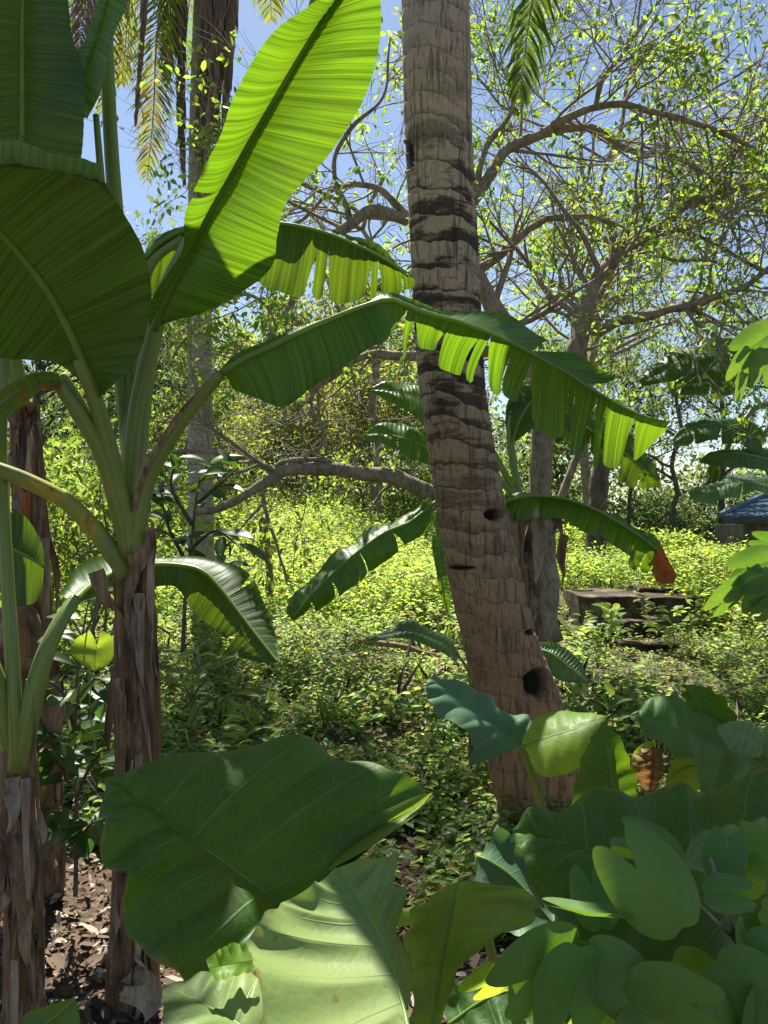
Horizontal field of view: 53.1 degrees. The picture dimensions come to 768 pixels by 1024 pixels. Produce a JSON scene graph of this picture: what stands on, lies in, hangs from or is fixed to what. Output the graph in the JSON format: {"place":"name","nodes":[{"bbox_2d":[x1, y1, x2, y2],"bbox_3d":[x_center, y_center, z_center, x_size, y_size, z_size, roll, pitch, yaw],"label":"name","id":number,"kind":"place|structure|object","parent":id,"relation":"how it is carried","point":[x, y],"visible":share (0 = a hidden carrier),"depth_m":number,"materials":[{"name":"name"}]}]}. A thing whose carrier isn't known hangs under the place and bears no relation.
{"place":"outdoors","nodes":[
{"label":"outdoors","id":0,"kind":"place"},
{"bbox_2d":[0,472,767,634],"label":"meadow","id":1,"kind":"structure","parent":0,"point":[618,564],"depth_m":11.05,"materials":[{"name":"green plant"}]},
{"bbox_2d":[259,516,273,595],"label":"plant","id":2,"kind":"object","parent":1,"relation":"on","point":[270,575],"visible":0.45,"depth_m":8.96,"materials":[{"name":"green plant"}]},
{"bbox_2d":[0,482,767,1023],"bbox_3d":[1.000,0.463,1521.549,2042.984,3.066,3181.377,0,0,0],"label":"ground","id":3,"kind":"structure","parent":0,"point":[84,882],"depth_m":5.37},
{"bbox_2d":[0,359,66,905],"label":"banana plant","id":4,"kind":"object","parent":3,"relation":"on","point":[34,554],"visible":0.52,"depth_m":3.10,"materials":[{"name":"brown plant"}]},
{"bbox_2d":[7,363,119,489],"bbox_3d":[-10.370,-3.009,23.517,7.254,5.070,5.215,0,0,36],"label":"bush","id":5,"kind":"object","parent":3,"relation":"on","point":[73,448],"visible":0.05,"depth_m":23.30,"materials":[{"name":"green plant"}]},
{"bbox_2d":[21,599,114,896],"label":"sapling","id":6,"kind":"object","parent":3,"relation":"on","point":[66,828],"visible":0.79,"depth_m":2.77,"materials":[{"name":"green plant"}]},
{"bbox_2d":[37,720,114,793],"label":"seedling","id":7,"kind":"object","parent":3,"relation":"on","point":[85,736],"visible":0.48,"depth_m":2.87,"materials":[{"name":"green plant"}]},
{"bbox_2d":[0,409,182,661],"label":"bush","id":8,"kind":"object","parent":3,"relation":"on","point":[73,531],"visible":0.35,"depth_m":6.89,"materials":[{"name":"green plant"}]},
{"bbox_2d":[70,630,113,754],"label":"plant","id":9,"kind":"object","parent":3,"relation":"on","point":[86,650],"visible":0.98,"depth_m":2.73,"materials":[{"name":"green plant"}]},
{"bbox_2d":[43,425,175,569],"bbox_3d":[-4.178,-0.029,10.950,2.335,2.414,1.773,0,0,0],"label":"bush","id":10,"kind":"object","parent":3,"relation":"on","point":[72,430],"visible":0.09,"depth_m":10.90,"materials":[{"name":"green plant"}]},
{"bbox_2d":[67,429,187,536],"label":"bush","id":11,"kind":"object","parent":3,"relation":"on","point":[171,506],"visible":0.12,"depth_m":14.83,"materials":[{"name":"green plant"}]},
{"bbox_2d":[7,155,260,479],"bbox_3d":[-6.395,-3.188,15.048,7.585,7.685,7.216,0,0,0],"label":"tree","id":12,"kind":"object","parent":3,"relation":"on","point":[40,398],"visible":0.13,"depth_m":14.91,"materials":[{"name":"green plant"}]},
{"bbox_2d":[0,0,279,1023],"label":"banana plant","id":13,"kind":"object","parent":3,"relation":"on","point":[42,88],"visible":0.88,"depth_m":2.46,"materials":[{"name":"green plant"}]},
{"bbox_2d":[7,312,278,510],"bbox_3d":[-6.863,-2.993,18.904,8.771,6.291,6.632,0,0,0],"label":"tree","id":14,"kind":"object","parent":3,"relation":"on","point":[112,397],"visible":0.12,"depth_m":18.58,"materials":[{"name":"green plant"}]},
{"bbox_2d":[68,0,290,614],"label":"coconut palm","id":15,"kind":"object","parent":3,"relation":"on","point":[172,16],"visible":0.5,"depth_m":8.92,"materials":[{"name":"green plant"}]},
{"bbox_2d":[147,447,268,655],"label":"sapling","id":16,"kind":"object","parent":3,"relation":"on","point":[220,546],"visible":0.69,"depth_m":4.50,"materials":[{"name":"green plant"}]},
{"bbox_2d":[158,638,264,735],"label":"weed","id":17,"kind":"object","parent":3,"relation":"on","point":[199,674],"visible":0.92,"depth_m":4.15,"materials":[{"name":"green plant"}]},
{"bbox_2d":[117,393,332,497],"bbox_3d":[-4.804,-2.109,22.175,6.366,3.657,4.383,0,0,21],"label":"bush","id":18,"kind":"object","parent":3,"relation":"on","point":[245,423],"visible":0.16,"depth_m":21.89,"materials":[{"name":"green plant"}]},
{"bbox_2d":[150,304,366,479],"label":"tree","id":19,"kind":"object","parent":3,"relation":"on","point":[229,384],"visible":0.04,"depth_m":24.53,"materials":[{"name":"green plant"}]},
{"bbox_2d":[84,229,434,649],"bbox_3d":[-1.131,-0.644,7.486,3.402,3.801,2.936,0,0,-35],"label":"tree","id":20,"kind":"object","parent":3,"relation":"on","point":[325,466],"visible":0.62,"depth_m":6.96,"materials":[{"name":"green plant"}]},
{"bbox_2d":[218,689,314,744],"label":"weed","id":21,"kind":"object","parent":3,"relation":"on","point":[273,723],"visible":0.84,"depth_m":3.84,"materials":[{"name":"green plant"}]},
{"bbox_2d":[20,734,540,1023],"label":"taro plant","id":22,"kind":"object","parent":3,"relation":"on","point":[238,866],"visible":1,"depth_m":1.09,"materials":[{"name":"green plant"}]},
{"bbox_2d":[214,403,380,491],"bbox_3d":[-3.156,-2.065,23.865,6.164,3.092,4.111,0,0,0],"label":"bush","id":23,"kind":"object","parent":3,"relation":"on","point":[281,451],"visible":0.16,"depth_m":23.28,"materials":[{"name":"green plant"}]},
{"bbox_2d":[176,286,421,482],"bbox_3d":[-2.056,-4.940,28.640,11.003,8.053,8.727,0,0,-21],"label":"tree","id":24,"kind":"object","parent":3,"relation":"on","point":[231,326],"visible":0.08,"depth_m":26.70,"materials":[{"name":"green plant"}]},
{"bbox_2d":[0,0,670,1022],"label":"banana plant","id":25,"kind":"object","parent":3,"relation":"on","point":[82,276],"visible":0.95,"depth_m":2.32,"materials":[{"name":"green plant"}]},
{"bbox_2d":[262,361,430,508],"bbox_3d":[-0.973,-2.361,22.013,5.540,4.583,3.538,0,0,0],"label":"bush","id":26,"kind":"object","parent":3,"relation":"on","point":[389,409],"visible":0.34,"depth_m":21.86,"materials":[{"name":"green plant"}]},
{"bbox_2d":[218,262,501,508],"bbox_3d":[-0.496,-3.783,22.105,6.787,7.594,8.370,0,0,36],"label":"tree","id":27,"kind":"object","parent":3,"relation":"on","point":[352,398],"visible":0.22,"depth_m":21.87,"materials":[{"name":"green plant"}]},
{"bbox_2d":[0,500,738,857],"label":"undergrowth plants","id":28,"kind":"object","parent":3,"relation":"on","point":[562,690],"visible":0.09,"depth_m":6.23,"materials":[{"name":"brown plant"}]},
{"bbox_2d":[328,402,435,528],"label":"bush","id":29,"kind":"object","parent":3,"relation":"on","point":[409,500],"visible":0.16,"depth_m":22.39,"materials":[{"name":"green plant"}]},
{"bbox_2d":[0,552,767,795],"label":"tall weeds","id":30,"kind":"object","parent":3,"relation":"on","point":[426,723],"visible":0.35,"depth_m":5.43,"materials":[{"name":"green plant"}]},
{"bbox_2d":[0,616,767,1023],"bbox_3d":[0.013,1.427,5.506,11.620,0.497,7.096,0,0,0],"label":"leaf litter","id":31,"kind":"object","parent":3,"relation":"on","point":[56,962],"visible":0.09,"depth_m":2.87,"materials":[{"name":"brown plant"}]},
{"bbox_2d":[282,85,487,521],"bbox_3d":[-0.747,-6.478,20.858,7.835,13.639,6.883,0,0,0],"label":"tree","id":32,"kind":"object","parent":3,"relation":"on","point":[375,362],"visible":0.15,"depth_m":20.77,"materials":[{"name":"green plant"}]},
{"bbox_2d":[7,371,767,545],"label":"woodland","id":33,"kind":"object","parent":3,"relation":"on","point":[521,455],"visible":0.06,"depth_m":32.10,"materials":[{"name":"green plant"}]},
{"bbox_2d":[358,638,441,657],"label":"fallen branch","id":34,"kind":"object","parent":3,"relation":"on","point":[395,645],"visible":0.73,"depth_m":7.23,"materials":[{"name":"beige plant"}]},
{"bbox_2d":[54,568,767,946],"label":"ground cover","id":35,"kind":"object","parent":3,"relation":"on","point":[456,844],"visible":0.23,"depth_m":5.52,"materials":[{"name":"green plant"}]},
{"bbox_2d":[0,606,68,883],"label":"banana plant","id":36,"kind":"object","parent":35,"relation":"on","point":[31,632],"visible":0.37,"depth_m":2.87,"materials":[{"name":"brown plant"}]},
{"bbox_2d":[223,679,268,731],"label":"fallen branch","id":37,"kind":"object","parent":35,"relation":"on","point":[253,697],"visible":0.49,"depth_m":5.15,"materials":[{"name":"brown wood"}]},
{"bbox_2d":[61,584,767,850],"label":"creeping weeds","id":38,"kind":"object","parent":3,"relation":"on","point":[346,733],"visible":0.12,"depth_m":6.51,"materials":[{"name":"green plant"}]},
{"bbox_2d":[76,515,767,789],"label":"grass","id":39,"kind":"structure","parent":3,"relation":"on","point":[422,677],"depth_m":5.62,"materials":[{"name":"green plant"}]},
{"bbox_2d":[87,0,767,667],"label":"tree","id":40,"kind":"object","parent":3,"relation":"on","point":[663,230],"visible":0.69,"depth_m":7.40,"materials":[{"name":"green plant"}]},
{"bbox_2d":[366,448,528,534],"bbox_3d":[1.979,-0.705,24.239,5.476,3.720,3.728,0,0,0],"label":"bush","id":41,"kind":"object","parent":3,"relation":"on","point":[503,461],"visible":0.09,"depth_m":23.90,"materials":[{"name":"green plant"}]},
{"bbox_2d":[342,195,575,458],"bbox_3d":[2.750,-4.224,24.258,8.326,11.353,6.115,0,0,0],"label":"tree","id":42,"kind":"object","parent":3,"relation":"on","point":[491,282],"visible":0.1,"depth_m":24.36,"materials":[{"name":"green plant"}]},
{"bbox_2d":[365,620,588,761],"bbox_3d":[0.486,0.997,4.283,1.281,0.834,0.320,0,0,-15],"label":"banana sucker","id":43,"kind":"object","parent":3,"relation":"on","point":[565,665],"visible":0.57,"depth_m":4.30,"materials":[{"name":"green plant"}]},
{"bbox_2d":[286,381,676,641],"bbox_3d":[0.759,-0.027,6.067,2.920,2.186,1.241,0,0,0],"label":"banana plant","id":44,"kind":"object","parent":3,"relation":"on","point":[343,569],"visible":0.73,"depth_m":6.15,"materials":[{"name":"green plant"}]},
{"bbox_2d":[401,0,579,824],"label":"coconut palm","id":45,"kind":"object","parent":3,"relation":"on","point":[509,670],"visible":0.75,"depth_m":3.75,"materials":[{"name":"brown plant"}]},
{"bbox_2d":[426,676,637,920],"bbox_3d":[0.345,1.021,1.817,0.470,1.229,0.274,0,0,41],"label":"taro plant","id":46,"kind":"object","parent":3,"relation":"on","point":[565,743],"visible":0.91,"depth_m":1.78,"materials":[{"name":"green plant"}]},
{"bbox_2d":[356,0,767,532],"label":"tree","id":47,"kind":"object","parent":3,"relation":"on","point":[568,478],"visible":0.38,"depth_m":9.78,"materials":[{"name":"green plant"}]},
{"bbox_2d":[487,315,667,480],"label":"tree","id":48,"kind":"object","parent":3,"relation":"on","point":[547,348],"visible":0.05,"depth_m":30.05,"materials":[{"name":"green plant"}]},
{"bbox_2d":[560,611,608,641],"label":"weed","id":49,"kind":"object","parent":3,"relation":"on","point":[585,621],"visible":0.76,"depth_m":8.46,"materials":[{"name":"green plant"}]},
{"bbox_2d":[586,460,609,571],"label":"tree","id":50,"kind":"object","parent":3,"relation":"on","point":[598,488],"visible":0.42,"depth_m":13.86,"materials":[{"name":"green plant"}]},
{"bbox_2d":[556,522,648,554],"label":"bush","id":51,"kind":"object","parent":3,"relation":"on","point":[579,537],"visible":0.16,"depth_m":20.73,"materials":[{"name":"green plant"}]},
{"bbox_2d":[444,768,767,1023],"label":"taro plant","id":52,"kind":"object","parent":3,"relation":"on","point":[538,853],"visible":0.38,"depth_m":1.34,"materials":[{"name":"green plant"}]},
{"bbox_2d":[586,602,632,649],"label":"weed","id":53,"kind":"object","parent":3,"relation":"on","point":[611,615],"visible":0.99,"depth_m":8.06,"materials":[{"name":"green plant"}]},
{"bbox_2d":[458,816,767,1023],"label":"butterfly leaf shrub","id":54,"kind":"object","parent":3,"relation":"on","point":[558,972],"visible":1,"depth_m":0.98,"materials":[{"name":"green plant"}]},
{"bbox_2d":[599,681,631,730],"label":"seedling","id":55,"kind":"object","parent":3,"relation":"on","point":[610,689],"visible":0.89,"depth_m":3.18,"materials":[{"name":"green plant"}]},
{"bbox_2d":[471,1,767,561],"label":"tree","id":56,"kind":"object","parent":3,"relation":"on","point":[585,469],"visible":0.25,"depth_m":14.66,"materials":[{"name":"green plant"}]},
{"bbox_2d":[488,1,767,333],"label":"tree","id":57,"kind":"object","parent":3,"relation":"on","point":[635,229],"visible":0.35,"depth_m":8.34,"materials":[{"name":"green plant"}]},
{"bbox_2d":[563,584,695,650],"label":"stone steps","id":58,"kind":"structure","parent":3,"relation":"on","point":[579,601],"depth_m":8.96,"materials":[{"name":"stone"}]},
{"bbox_2d":[633,595,666,618],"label":"weed","id":59,"kind":"object","parent":58,"relation":"on","point":[649,608],"visible":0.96,"depth_m":8.81,"materials":[{"name":"green plant"}]},
{"bbox_2d":[557,483,716,545],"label":"bush","id":60,"kind":"object","parent":3,"relation":"on","point":[655,500],"visible":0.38,"depth_m":29.84,"materials":[{"name":"green plant"}]},
{"bbox_2d":[519,289,758,524],"bbox_3d":[8.911,-3.279,26.824,8.688,9.711,7.380,0,0,0],"label":"tree","id":61,"kind":"object","parent":3,"relation":"on","point":[629,510],"visible":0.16,"depth_m":26.80,"materials":[{"name":"green plant"}]},
{"bbox_2d":[518,264,767,548],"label":"tree","id":62,"kind":"object","parent":3,"relation":"on","point":[673,477],"visible":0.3,"depth_m":23.97,"materials":[{"name":"green plant"}]},
{"bbox_2d":[577,522,734,556],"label":"bush","id":63,"kind":"object","parent":3,"relation":"on","point":[665,541],"visible":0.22,"depth_m":19.90,"materials":[{"name":"green plant"}]},
{"bbox_2d":[570,217,767,523],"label":"tree","id":64,"kind":"object","parent":3,"relation":"on","point":[723,473],"visible":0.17,"depth_m":26.01,"materials":[{"name":"green plant"}]},
{"bbox_2d":[608,484,732,546],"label":"bush","id":65,"kind":"object","parent":3,"relation":"on","point":[712,530],"visible":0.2,"depth_m":30.82,"materials":[{"name":"green plant"}]},
{"bbox_2d":[642,605,699,647],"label":"weed","id":66,"kind":"object","parent":3,"relation":"on","point":[651,623],"visible":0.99,"depth_m":8.15,"materials":[{"name":"green plant"}]},
{"bbox_2d":[629,684,767,794],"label":"taro plant","id":67,"kind":"object","parent":3,"relation":"on","point":[706,738],"visible":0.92,"depth_m":1.76,"materials":[{"name":"green plant"}]},
{"bbox_2d":[639,337,767,503],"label":"banana plant","id":68,"kind":"object","parent":3,"relation":"on","point":[753,454],"visible":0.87,"depth_m":8.01,"materials":[{"name":"green plant"}]},
{"bbox_2d":[668,543,747,556],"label":"bush","id":69,"kind":"object","parent":3,"relation":"on","point":[702,546],"visible":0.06,"depth_m":19.09,"materials":[{"name":"green plant"}]},
{"bbox_2d":[704,320,767,621],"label":"butterfly leaf shrub","id":70,"kind":"object","parent":3,"relation":"on","point":[747,580],"visible":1,"depth_m":2.63,"materials":[{"name":"green plant"}]},
{"bbox_2d":[715,493,767,550],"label":"house","id":71,"kind":"structure","parent":3,"relation":"on","point":[744,524],"depth_m":21.18,"materials":[{"name":"paint"}]},
{"bbox_2d":[719,676,767,694],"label":"fallen branch","id":72,"kind":"object","parent":3,"relation":"on","point":[724,692],"visible":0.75,"depth_m":5.91,"materials":[{"name":"brown wood"}]},
{"bbox_2d":[8,0,767,512],"label":"sky","id":73,"kind":"structure","parent":0,"point":[134,194],"materials":[{"name":"blue"}]}
]}

